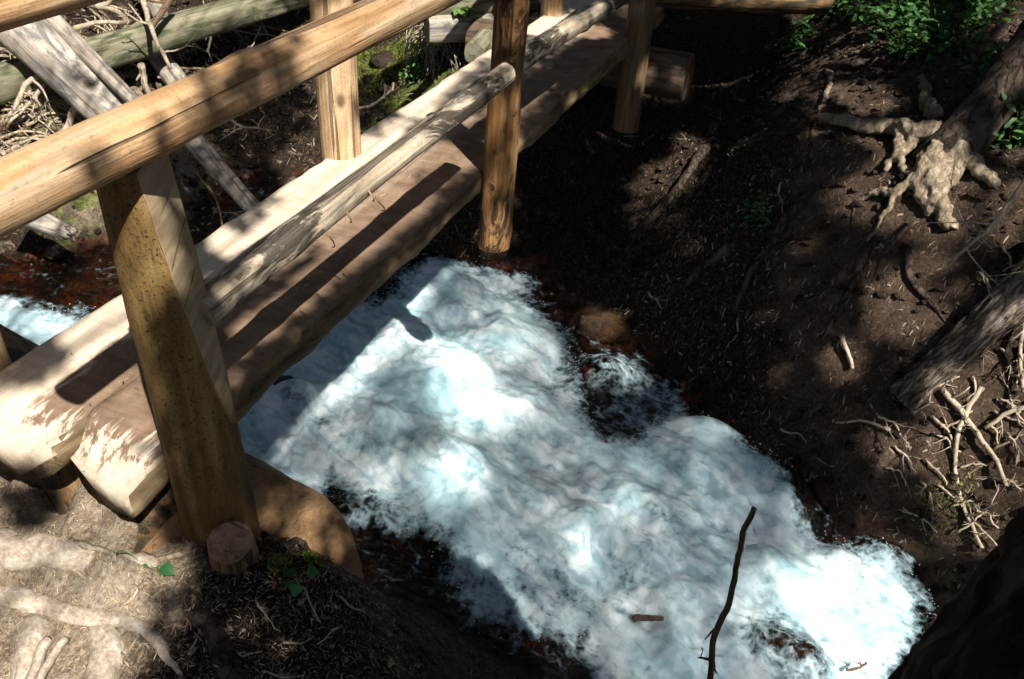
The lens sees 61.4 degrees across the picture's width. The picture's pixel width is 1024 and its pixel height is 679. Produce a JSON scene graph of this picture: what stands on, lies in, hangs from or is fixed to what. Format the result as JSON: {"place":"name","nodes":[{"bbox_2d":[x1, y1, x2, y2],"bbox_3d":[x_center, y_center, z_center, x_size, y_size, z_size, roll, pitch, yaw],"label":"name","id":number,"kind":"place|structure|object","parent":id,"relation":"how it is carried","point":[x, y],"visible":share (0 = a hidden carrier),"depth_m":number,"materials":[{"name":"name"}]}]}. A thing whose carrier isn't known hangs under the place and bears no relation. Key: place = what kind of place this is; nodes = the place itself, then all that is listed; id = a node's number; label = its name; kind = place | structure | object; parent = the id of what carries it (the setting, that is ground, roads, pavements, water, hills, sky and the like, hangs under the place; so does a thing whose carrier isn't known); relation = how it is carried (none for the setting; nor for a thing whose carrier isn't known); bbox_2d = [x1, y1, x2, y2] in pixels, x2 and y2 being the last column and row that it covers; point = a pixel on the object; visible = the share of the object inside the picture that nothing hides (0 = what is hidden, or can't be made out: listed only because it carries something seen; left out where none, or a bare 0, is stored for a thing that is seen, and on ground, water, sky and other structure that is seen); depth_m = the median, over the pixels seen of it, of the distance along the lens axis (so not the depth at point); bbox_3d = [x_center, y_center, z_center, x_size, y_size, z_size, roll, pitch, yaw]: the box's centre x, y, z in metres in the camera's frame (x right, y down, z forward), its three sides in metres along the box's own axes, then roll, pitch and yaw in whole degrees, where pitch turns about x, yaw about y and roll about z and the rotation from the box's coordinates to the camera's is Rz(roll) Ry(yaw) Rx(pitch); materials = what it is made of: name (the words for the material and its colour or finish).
{"place":"outdoors","nodes":[
{"label":"outdoors","id":0,"kind":"place"},
{"bbox_2d":[37,65,475,418],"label":"needle litter","id":1,"kind":"object","parent":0,"point":[318,264],"visible":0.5,"depth_m":3.16,"materials":[{"name":"brown plant"}]},
{"bbox_2d":[0,172,932,678],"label":"water","id":2,"kind":"structure","parent":0,"point":[438,400],"depth_m":4.34,"materials":[{"name":"white liquid"}]},
{"bbox_2d":[273,375,293,396],"bbox_3d":[-1.287,0.356,4.981,0.369,0.360,0.219,15,38,15],"label":"boulder","id":3,"kind":"object","parent":2,"relation":"in","point":[281,378],"visible":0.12,"depth_m":4.88,"materials":[{"name":"grey stone"}]},
{"bbox_2d":[16,256,936,676],"bbox_3d":[-0.805,0.180,5.051,6.282,0.259,2.984,15,38,15],"label":"spray","id":4,"kind":"object","parent":2,"relation":"on","point":[592,450],"visible":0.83,"depth_m":4.20,"materials":[{"name":"white liquid"}]},
{"bbox_2d":[631,614,663,622],"bbox_3d":[0.599,1.236,3.818,0.142,0.040,0.038,1,36,-4],"label":"driftwood","id":5,"kind":"object","parent":2,"relation":"on","point":[637,617],"visible":1,"depth_m":3.81,"materials":[{"name":"brown wood"}]},
{"bbox_2d":[746,627,826,678],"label":"boulder","id":6,"kind":"object","parent":2,"relation":"in","point":[777,641],"visible":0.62,"depth_m":3.71,"materials":[{"name":"brown stone"}]},
{"bbox_2d":[0,0,1023,678],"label":"ground","id":7,"kind":"structure","parent":0,"point":[440,630],"depth_m":4.80,"materials":[{"name":"brown soil"}]},
{"bbox_2d":[1,112,37,145],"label":"twig","id":8,"kind":"object","parent":7,"relation":"on","point":[15,138],"visible":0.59,"depth_m":5.88,"materials":[{"name":"brown wood"}]},
{"bbox_2d":[0,108,54,138],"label":"twig","id":9,"kind":"object","parent":7,"relation":"on","point":[16,132],"visible":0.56,"depth_m":5.89,"materials":[{"name":"brown wood"}]},
{"bbox_2d":[10,614,47,678],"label":"tree root","id":10,"kind":"object","parent":7,"relation":"on","point":[31,634],"visible":0.67,"depth_m":2.04,"materials":[{"name":"beige plant"}]},
{"bbox_2d":[14,653,21,678],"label":"fallen stick","id":11,"kind":"object","parent":10,"relation":"on","point":[18,668],"visible":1,"depth_m":2.00,"materials":[{"name":"beige wood"}]},
{"bbox_2d":[25,636,53,678],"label":"stick","id":12,"kind":"object","parent":7,"relation":"on","point":[45,643],"visible":0.95,"depth_m":2.02,"materials":[{"name":"beige wood"}]},
{"bbox_2d":[24,214,78,239],"bbox_3d":[-2.924,-0.730,5.364,0.446,0.173,0.170,23,37,-3],"label":"fallen log","id":13,"kind":"object","parent":7,"relation":"on","point":[50,225],"visible":0.53,"depth_m":5.32,"materials":[{"name":"grey wood"}]},
{"bbox_2d":[35,636,68,678],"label":"stick","id":14,"kind":"object","parent":7,"relation":"on","point":[49,661],"visible":1,"depth_m":2.02,"materials":[{"name":"beige wood"}]},
{"bbox_2d":[25,97,78,126],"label":"twig","id":15,"kind":"object","parent":7,"relation":"on","point":[36,121],"visible":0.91,"depth_m":5.92,"materials":[{"name":"brown wood"}]},
{"bbox_2d":[0,19,124,119],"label":"fallen log","id":16,"kind":"object","parent":7,"relation":"on","point":[45,53],"visible":0.48,"depth_m":5.56,"materials":[{"name":"grey wood"}]},
{"bbox_2d":[0,106,76,152],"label":"dead branch","id":17,"kind":"object","parent":16,"relation":"on","point":[72,112],"visible":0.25,"depth_m":5.78,"materials":[{"name":"brown wood"}]},
{"bbox_2d":[46,15,137,102],"bbox_3d":[-2.790,-1.878,5.636,1.324,0.152,0.118,43,49,18],"label":"fallen log","id":18,"kind":"object","parent":16,"relation":"on","point":[84,51],"visible":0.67,"depth_m":5.56,"materials":[{"name":"grey wood"}]},
{"bbox_2d":[0,527,179,581],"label":"tree root","id":19,"kind":"object","parent":7,"relation":"on","point":[30,552],"visible":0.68,"depth_m":2.14,"materials":[{"name":"brown plant"}]},
{"bbox_2d":[0,586,182,675],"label":"tree root","id":20,"kind":"object","parent":7,"relation":"on","point":[23,599],"visible":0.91,"depth_m":2.10,"materials":[{"name":"brown plant"}]},
{"bbox_2d":[84,624,123,678],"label":"tree root","id":21,"kind":"object","parent":7,"relation":"on","point":[103,642],"visible":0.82,"depth_m":2.05,"materials":[{"name":"beige plant"}]},
{"bbox_2d":[136,62,150,93],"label":"dead branch","id":22,"kind":"object","parent":7,"relation":"on","point":[142,75],"visible":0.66,"depth_m":6.36,"materials":[{"name":"brown wood"}]},
{"bbox_2d":[0,0,308,104],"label":"fallen log","id":23,"kind":"object","parent":7,"relation":"on","point":[116,48],"visible":0.72,"depth_m":6.56,"materials":[{"name":"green wood"}]},
{"bbox_2d":[72,20,127,30],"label":"dead branch","id":24,"kind":"object","parent":23,"relation":"on","point":[88,25],"visible":1,"depth_m":6.29,"materials":[{"name":"brown wood"}]},
{"bbox_2d":[89,0,136,26],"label":"dead branch","id":25,"kind":"object","parent":23,"relation":"on","point":[110,6],"visible":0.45,"depth_m":6.30,"materials":[{"name":"brown wood"}]},
{"bbox_2d":[119,0,195,69],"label":"dead branch","id":26,"kind":"object","parent":7,"relation":"on","point":[144,5],"visible":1,"depth_m":6.10,"materials":[{"name":"brown wood"}]},
{"bbox_2d":[134,0,172,27],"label":"dead branch","id":27,"kind":"object","parent":26,"relation":"on","point":[162,11],"visible":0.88,"depth_m":6.36,"materials":[{"name":"brown wood"}]},
{"bbox_2d":[147,0,167,17],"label":"fallen log","id":28,"kind":"object","parent":7,"relation":"on","point":[153,8],"visible":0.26,"depth_m":6.74,"materials":[{"name":"grey wood"}]},
{"bbox_2d":[142,562,173,574],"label":"seedling","id":29,"kind":"object","parent":7,"relation":"on","point":[166,568],"visible":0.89,"depth_m":2.20,"materials":[{"name":"green plant"}]},
{"bbox_2d":[147,52,186,85],"bbox_3d":[-2.691,-2.089,6.844,0.191,0.191,0.753,-25,65,-34],"label":"fallen log","id":30,"kind":"object","parent":7,"relation":"on","point":[163,71],"visible":0.29,"depth_m":6.78,"materials":[{"name":"wood"}]},
{"bbox_2d":[156,540,195,559],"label":"tree root","id":31,"kind":"object","parent":7,"relation":"on","point":[188,546],"visible":0.7,"depth_m":2.28,"materials":[{"name":"brown plant"}]},
{"bbox_2d":[0,324,363,578],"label":"abutment log","id":32,"kind":"object","parent":7,"relation":"on","point":[287,506],"visible":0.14,"depth_m":2.64,"materials":[{"name":"brown wood"}]},
{"bbox_2d":[0,471,425,678],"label":"needle litter","id":33,"kind":"object","parent":7,"relation":"on","point":[159,610],"visible":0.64,"depth_m":2.18,"materials":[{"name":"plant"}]},
{"bbox_2d":[189,163,242,225],"bbox_3d":[-1.990,-0.918,5.585,0.538,0.282,0.195,29,43,30],"label":"dead branch","id":34,"kind":"object","parent":7,"relation":"on","point":[205,184],"visible":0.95,"depth_m":5.58,"materials":[{"name":"brown wood"}]},
{"bbox_2d":[190,607,246,678],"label":"tree root","id":35,"kind":"object","parent":7,"relation":"on","point":[223,655],"visible":0.98,"depth_m":2.09,"materials":[{"name":"brown plant"}]},
{"bbox_2d":[184,135,258,211],"bbox_3d":[-2.023,-1.188,5.875,0.152,0.153,1.215,-27,63,-35],"label":"fallen log","id":36,"kind":"object","parent":7,"relation":"on","point":[212,162],"visible":0.5,"depth_m":5.78,"materials":[{"name":"grey wood"}]},
{"bbox_2d":[207,521,259,573],"bbox_3d":[-0.742,0.600,2.339,0.154,0.302,0.208,-15,40,-24],"label":"stump","id":37,"kind":"object","parent":7,"relation":"on","point":[232,547],"visible":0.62,"depth_m":2.22,"materials":[{"name":"brown wood"}]},
{"bbox_2d":[220,114,274,139],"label":"dead branch","id":38,"kind":"object","parent":7,"relation":"on","point":[239,125],"visible":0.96,"depth_m":6.39,"materials":[{"name":"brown wood"}]},
{"bbox_2d":[0,0,535,320],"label":"gravel","id":39,"kind":"structure","parent":7,"relation":"on","point":[58,250],"depth_m":6.70,"materials":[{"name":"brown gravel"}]},
{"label":"twig","id":40,"kind":"object","parent":39,"relation":"on","visible":0},
{"bbox_2d":[0,105,37,137],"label":"twig","id":41,"kind":"object","parent":40,"relation":"on","point":[5,130],"visible":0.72,"depth_m":5.88,"materials":[{"name":"brown wood"}]},
{"bbox_2d":[3,74,53,123],"bbox_3d":[-3.229,-1.614,5.780,0.357,0.306,0.224,4,36,1],"label":"dead branch","id":42,"kind":"object","parent":41,"relation":"on","point":[35,78],"visible":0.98,"depth_m":5.75,"materials":[{"name":"brown wood"}]},
{"bbox_2d":[1,81,46,123],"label":"dead branch","id":43,"kind":"object","parent":42,"relation":"on","point":[43,84],"visible":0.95,"depth_m":5.79,"materials":[{"name":"brown wood"}]},
{"bbox_2d":[261,531,310,551],"bbox_3d":[-0.644,0.599,2.483,0.126,0.107,0.170,-19,42,-28],"label":"tree root","id":44,"kind":"object","parent":7,"relation":"on","point":[293,541],"visible":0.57,"depth_m":2.49,"materials":[{"name":"brown plant"}]},
{"bbox_2d":[283,566,319,596],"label":"seedling","id":45,"kind":"object","parent":7,"relation":"on","point":[297,588],"visible":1,"depth_m":2.25,"materials":[{"name":"green plant"}]},
{"bbox_2d":[0,0,664,545],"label":"log footbridge","id":46,"kind":"object","parent":7,"relation":"on","point":[172,384],"visible":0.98,"depth_m":2.43,"materials":[{"name":"brown wood"}]},
{"bbox_2d":[370,51,398,68],"bbox_3d":[-1.065,-2.385,7.362,0.302,0.153,0.252,15,38,15],"label":"boulder","id":47,"kind":"object","parent":7,"relation":"on","point":[381,60],"visible":0.66,"depth_m":7.29,"materials":[{"name":"grey stone"}]},
{"bbox_2d":[359,82,417,109],"bbox_3d":[-0.891,-1.766,6.236,0.545,0.156,0.220,-15,40,-24],"label":"dead branch","id":48,"kind":"object","parent":7,"relation":"on","point":[377,101],"visible":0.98,"depth_m":6.22,"materials":[{"name":"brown wood"}]},
{"bbox_2d":[399,49,432,84],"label":"sprig","id":49,"kind":"object","parent":7,"relation":"on","point":[412,75],"visible":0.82,"depth_m":6.88,"materials":[{"name":"green plant"}]},
{"bbox_2d":[401,22,460,81],"bbox_3d":[-0.649,-2.300,6.824,0.463,0.524,1.116,-2,37,-8],"label":"root tangle","id":50,"kind":"object","parent":7,"relation":"on","point":[408,41],"visible":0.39,"depth_m":6.86,"materials":[{"name":"brown wood"}]},
{"bbox_2d":[418,6,477,32],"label":"leafy plant","id":51,"kind":"object","parent":7,"relation":"on","point":[464,11],"visible":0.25,"depth_m":6.32,"materials":[{"name":"green plant"}]},
{"bbox_2d":[424,13,493,43],"bbox_3d":[-0.319,-2.354,6.486,0.663,0.206,0.214,-8,38,-16],"label":"timber","id":52,"kind":"object","parent":7,"relation":"on","point":[444,28],"visible":0.42,"depth_m":6.37,"materials":[{"name":"brown wood"}]},
{"bbox_2d":[436,0,539,14],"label":"timber","id":53,"kind":"object","parent":52,"relation":"on","point":[482,6],"visible":0.35,"depth_m":6.38,"materials":[{"name":"brown wood"}]},
{"bbox_2d":[0,26,984,579],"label":"moss","id":54,"kind":"object","parent":7,"relation":"on","point":[310,554],"visible":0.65,"depth_m":6.95,"materials":[{"name":"green plant"}]},
{"bbox_2d":[465,17,694,100],"bbox_3d":[0.465,-2.029,6.194,1.648,0.320,0.320,17,38,19],"label":"abutment log","id":55,"kind":"object","parent":7,"relation":"on","point":[670,73],"visible":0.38,"depth_m":5.88,"materials":[{"name":"brown wood"}]},
{"bbox_2d":[464,29,492,62],"bbox_3d":[-0.185,-2.193,6.294,0.152,0.144,0.648,11,39,10],"label":"timber","id":56,"kind":"object","parent":55,"relation":"on","point":[479,43],"visible":0.47,"depth_m":6.07,"materials":[{"name":"brown wood"}]},
{"bbox_2d":[573,311,633,345],"bbox_3d":[0.617,-0.053,5.609,0.470,0.237,0.236,15,38,15],"label":"boulder","id":57,"kind":"object","parent":7,"relation":"on","point":[609,328],"visible":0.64,"depth_m":5.52,"materials":[{"name":"brown stone"}]},
{"bbox_2d":[595,352,654,401],"bbox_3d":[0.709,0.264,5.453,0.402,0.342,0.345,15,38,15],"label":"boulder","id":58,"kind":"object","parent":7,"relation":"on","point":[608,384],"visible":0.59,"depth_m":5.34,"materials":[{"name":"grey stone"}]},
{"bbox_2d":[619,142,710,259],"bbox_3d":[1.094,-0.961,5.937,0.126,0.572,1.024,29,43,30],"label":"tree root","id":59,"kind":"object","parent":7,"relation":"on","point":[700,154],"visible":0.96,"depth_m":5.84,"materials":[{"name":"brown plant"}]},
{"bbox_2d":[650,242,735,298],"bbox_3d":[1.114,-0.414,5.315,0.462,0.452,0.066,1,36,-3],"label":"tree root","id":60,"kind":"object","parent":7,"relation":"on","point":[724,249],"visible":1,"depth_m":5.29,"materials":[{"name":"brown plant"}]},
{"bbox_2d":[697,507,756,678],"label":"bent stick","id":61,"kind":"object","parent":7,"relation":"on","point":[714,634],"visible":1,"depth_m":2.13,"materials":[{"name":"brown wood"}]},
{"bbox_2d":[628,0,833,13],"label":"fallen log","id":62,"kind":"object","parent":7,"relation":"on","point":[781,6],"visible":0.9,"depth_m":6.33,"materials":[{"name":"brown wood"}]},
{"bbox_2d":[718,189,780,247],"bbox_3d":[1.493,-0.761,5.137,0.361,0.328,0.377,30,44,31],"label":"sprig","id":63,"kind":"object","parent":7,"relation":"on","point":[759,215],"visible":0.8,"depth_m":5.10,"materials":[{"name":"green plant"}]},
{"bbox_2d":[732,186,818,319],"bbox_3d":[1.509,-0.516,5.053,0.517,0.755,0.094,-21,43,-30],"label":"tree root","id":64,"kind":"object","parent":7,"relation":"on","point":[790,213],"visible":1,"depth_m":5.01,"materials":[{"name":"brown plant"}]},
{"bbox_2d":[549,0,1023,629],"bbox_3d":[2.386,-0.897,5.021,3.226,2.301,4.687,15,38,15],"label":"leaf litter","id":65,"kind":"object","parent":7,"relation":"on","point":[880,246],"visible":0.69,"depth_m":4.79,"materials":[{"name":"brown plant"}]},
{"bbox_2d":[762,402,822,437],"bbox_3d":[1.535,0.451,4.709,0.268,0.285,0.054,4,36,0],"label":"tree root","id":66,"kind":"object","parent":7,"relation":"on","point":[807,413],"visible":1,"depth_m":4.68,"materials":[{"name":"brown plant"}]},
{"bbox_2d":[769,16,817,55],"bbox_3d":[2.286,-2.422,6.910,0.403,0.298,0.319,-13,39,-22],"label":"leafy shrub","id":67,"kind":"object","parent":7,"relation":"on","point":[790,37],"visible":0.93,"depth_m":6.89,"materials":[{"name":"green plant"}]},
{"bbox_2d":[793,480,821,525],"bbox_3d":[1.550,0.917,4.631,0.268,0.338,0.270,-16,41,-25],"label":"boulder","id":68,"kind":"object","parent":7,"relation":"on","point":[804,514],"visible":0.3,"depth_m":4.51,"materials":[{"name":"brown stone"}]},
{"bbox_2d":[808,116,817,181],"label":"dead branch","id":69,"kind":"object","parent":7,"relation":"on","point":[813,129],"visible":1,"depth_m":5.00,"materials":[{"name":"brown wood"}]},
{"bbox_2d":[811,433,831,472],"bbox_3d":[1.645,0.626,4.536,0.161,0.112,0.242,15,38,15],"label":"rootlet","id":70,"kind":"object","parent":7,"relation":"on","point":[822,444],"visible":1,"depth_m":4.55,"materials":[{"name":"brown plant"}]},
{"bbox_2d":[817,68,833,113],"bbox_3d":[2.055,-1.624,5.629,0.077,0.092,1.160,14,37,14],"label":"stick","id":71,"kind":"object","parent":7,"relation":"on","point":[829,73],"visible":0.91,"depth_m":5.56,"materials":[{"name":"brown wood"}]},
{"bbox_2d":[818,239,872,346],"bbox_3d":[1.810,-0.245,4.640,0.064,0.528,0.368,26,42,27],"label":"tree root","id":72,"kind":"object","parent":7,"relation":"on","point":[865,253],"visible":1,"depth_m":4.60,"materials":[{"name":"brown plant"}]},
{"bbox_2d":[801,0,889,21],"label":"leafy shrub","id":73,"kind":"object","parent":7,"relation":"on","point":[837,7],"visible":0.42,"depth_m":6.82,"materials":[{"name":"green plant"}]},
{"bbox_2d":[839,334,853,368],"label":"dead branch","id":74,"kind":"object","parent":7,"relation":"on","point":[844,344],"visible":1,"depth_m":4.57,"materials":[{"name":"brown wood"}]},
{"bbox_2d":[835,418,890,430],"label":"dead branch","id":75,"kind":"object","parent":7,"relation":"on","point":[865,421],"visible":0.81,"depth_m":4.43,"materials":[{"name":"brown wood"}]},
{"bbox_2d":[820,58,936,73],"bbox_3d":[2.402,-1.765,5.675,0.136,0.345,0.925,-17,41,-26],"label":"tree root","id":76,"kind":"object","parent":7,"relation":"on","point":[854,64],"visible":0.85,"depth_m":5.67,"materials":[{"name":"brown plant"}]},
{"bbox_2d":[866,537,903,558],"bbox_3d":[1.910,1.088,4.381,0.274,0.258,0.182,15,38,15],"label":"boulder","id":77,"kind":"object","parent":7,"relation":"on","point":[887,540],"visible":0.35,"depth_m":4.30,"materials":[{"name":"stone"}]},
{"bbox_2d":[876,413,912,443],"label":"twig","id":78,"kind":"object","parent":7,"relation":"on","point":[885,419],"visible":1,"depth_m":4.31,"materials":[{"name":"brown wood"}]},
{"bbox_2d":[840,0,966,40],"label":"leafy shrub","id":79,"kind":"object","parent":7,"relation":"on","point":[864,6],"visible":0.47,"depth_m":6.11,"materials":[{"name":"green plant"}]},
{"bbox_2d":[893,445,920,477],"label":"twig","id":80,"kind":"object","parent":7,"relation":"on","point":[903,453],"visible":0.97,"depth_m":4.27,"materials":[{"name":"brown wood"}]},
{"bbox_2d":[861,0,970,60],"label":"leafy shrub","id":81,"kind":"object","parent":7,"relation":"on","point":[908,49],"visible":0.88,"depth_m":5.48,"materials":[{"name":"green plant"}]},
{"bbox_2d":[898,507,938,534],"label":"twig","id":82,"kind":"object","parent":7,"relation":"on","point":[914,514],"visible":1,"depth_m":4.21,"materials":[{"name":"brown wood"}]},
{"bbox_2d":[818,19,1023,240],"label":"leaning tree","id":83,"kind":"object","parent":7,"relation":"on","point":[974,121],"visible":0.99,"depth_m":4.43,"materials":[{"name":"brown plant"}]},
{"bbox_2d":[913,480,933,510],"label":"twig","id":84,"kind":"object","parent":7,"relation":"on","point":[929,492],"visible":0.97,"depth_m":4.21,"materials":[{"name":"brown wood"}]},
{"bbox_2d":[902,242,947,323],"bbox_3d":[2.095,-0.290,4.399,0.063,0.213,0.467,-5,37,-12],"label":"tree root","id":85,"kind":"object","parent":7,"relation":"on","point":[908,256],"visible":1,"depth_m":4.45,"materials":[{"name":"brown plant"}]},
{"bbox_2d":[887,511,1023,678],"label":"broken trunk","id":86,"kind":"object","parent":7,"relation":"on","point":[975,630],"visible":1,"depth_m":1.02,"materials":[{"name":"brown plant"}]},
{"bbox_2d":[890,258,1023,410],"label":"fallen log","id":87,"kind":"object","parent":7,"relation":"on","point":[977,331],"visible":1,"depth_m":4.14,"materials":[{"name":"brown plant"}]},
{"bbox_2d":[898,0,1019,40],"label":"leafy shrub","id":88,"kind":"object","parent":7,"relation":"on","point":[977,8],"visible":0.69,"depth_m":5.57,"materials":[{"name":"green plant"}]},
{"bbox_2d":[954,500,987,533],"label":"twig","id":89,"kind":"object","parent":7,"relation":"on","point":[963,528],"visible":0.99,"depth_m":4.06,"materials":[{"name":"brown wood"}]},
{"bbox_2d":[921,134,1023,304],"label":"dead branch","id":90,"kind":"object","parent":7,"relation":"on","point":[997,219],"visible":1,"depth_m":3.64,"materials":[{"name":"brown wood"}]},
{"bbox_2d":[940,386,1008,486],"bbox_3d":[2.164,0.434,4.078,0.207,0.296,0.491,-6,37,-14],"label":"dead branch","id":91,"kind":"object","parent":7,"relation":"on","point":[962,412],"visible":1,"depth_m":4.12,"materials":[{"name":"brown wood"}]},
{"bbox_2d":[951,386,998,548],"bbox_3d":[2.237,0.558,4.120,0.197,0.510,0.688,-1,36,-7],"label":"dead branch","id":92,"kind":"object","parent":7,"relation":"on","point":[975,396],"visible":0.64,"depth_m":4.16,"materials":[{"name":"brown wood"}]},
{"bbox_2d":[931,415,953,446],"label":"dead branch","id":93,"kind":"object","parent":92,"relation":"on","point":[942,425],"visible":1,"depth_m":4.22,"materials":[{"name":"brown wood"}]},
{"bbox_2d":[944,23,1012,75],"bbox_3d":[2.841,-1.562,4.833,0.885,0.462,0.547,-8,38,-16],"label":"leafy shrub","id":94,"kind":"object","parent":7,"relation":"on","point":[995,49],"visible":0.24,"depth_m":4.80,"materials":[{"name":"green plant"}]},
{"bbox_2d":[939,0,1019,16],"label":"leafy shrub","id":95,"kind":"object","parent":7,"relation":"on","point":[983,12],"visible":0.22,"depth_m":5.80,"materials":[{"name":"green plant"}]},
{"bbox_2d":[983,372,1023,428],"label":"dead branch","id":96,"kind":"object","parent":7,"relation":"on","point":[1018,409],"visible":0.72,"depth_m":4.07,"materials":[{"name":"brown wood"}]},
{"bbox_2d":[988,92,1023,151],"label":"leafy shrub","id":97,"kind":"object","parent":7,"relation":"on","point":[1015,124],"visible":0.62,"depth_m":4.46,"materials":[{"name":"green plant"}]},
{"bbox_2d":[994,410,1023,441],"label":"twig","id":98,"kind":"object","parent":7,"relation":"on","point":[1007,417],"visible":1,"depth_m":4.07,"materials":[{"name":"brown wood"}]},
{"bbox_2d":[998,396,1023,424],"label":"twig","id":99,"kind":"object","parent":98,"relation":"on","point":[1008,402],"visible":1,"depth_m":4.06,"materials":[{"name":"brown wood"}]},
{"bbox_2d":[1006,432,1023,465],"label":"twig","id":100,"kind":"object","parent":7,"relation":"on","point":[1014,444],"visible":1,"depth_m":4.02,"materials":[{"name":"brown wood"}]},
{"bbox_2d":[1008,321,1023,391],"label":"dead branch","id":101,"kind":"object","parent":7,"relation":"on","point":[1020,358],"visible":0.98,"depth_m":4.04,"materials":[{"name":"brown wood"}]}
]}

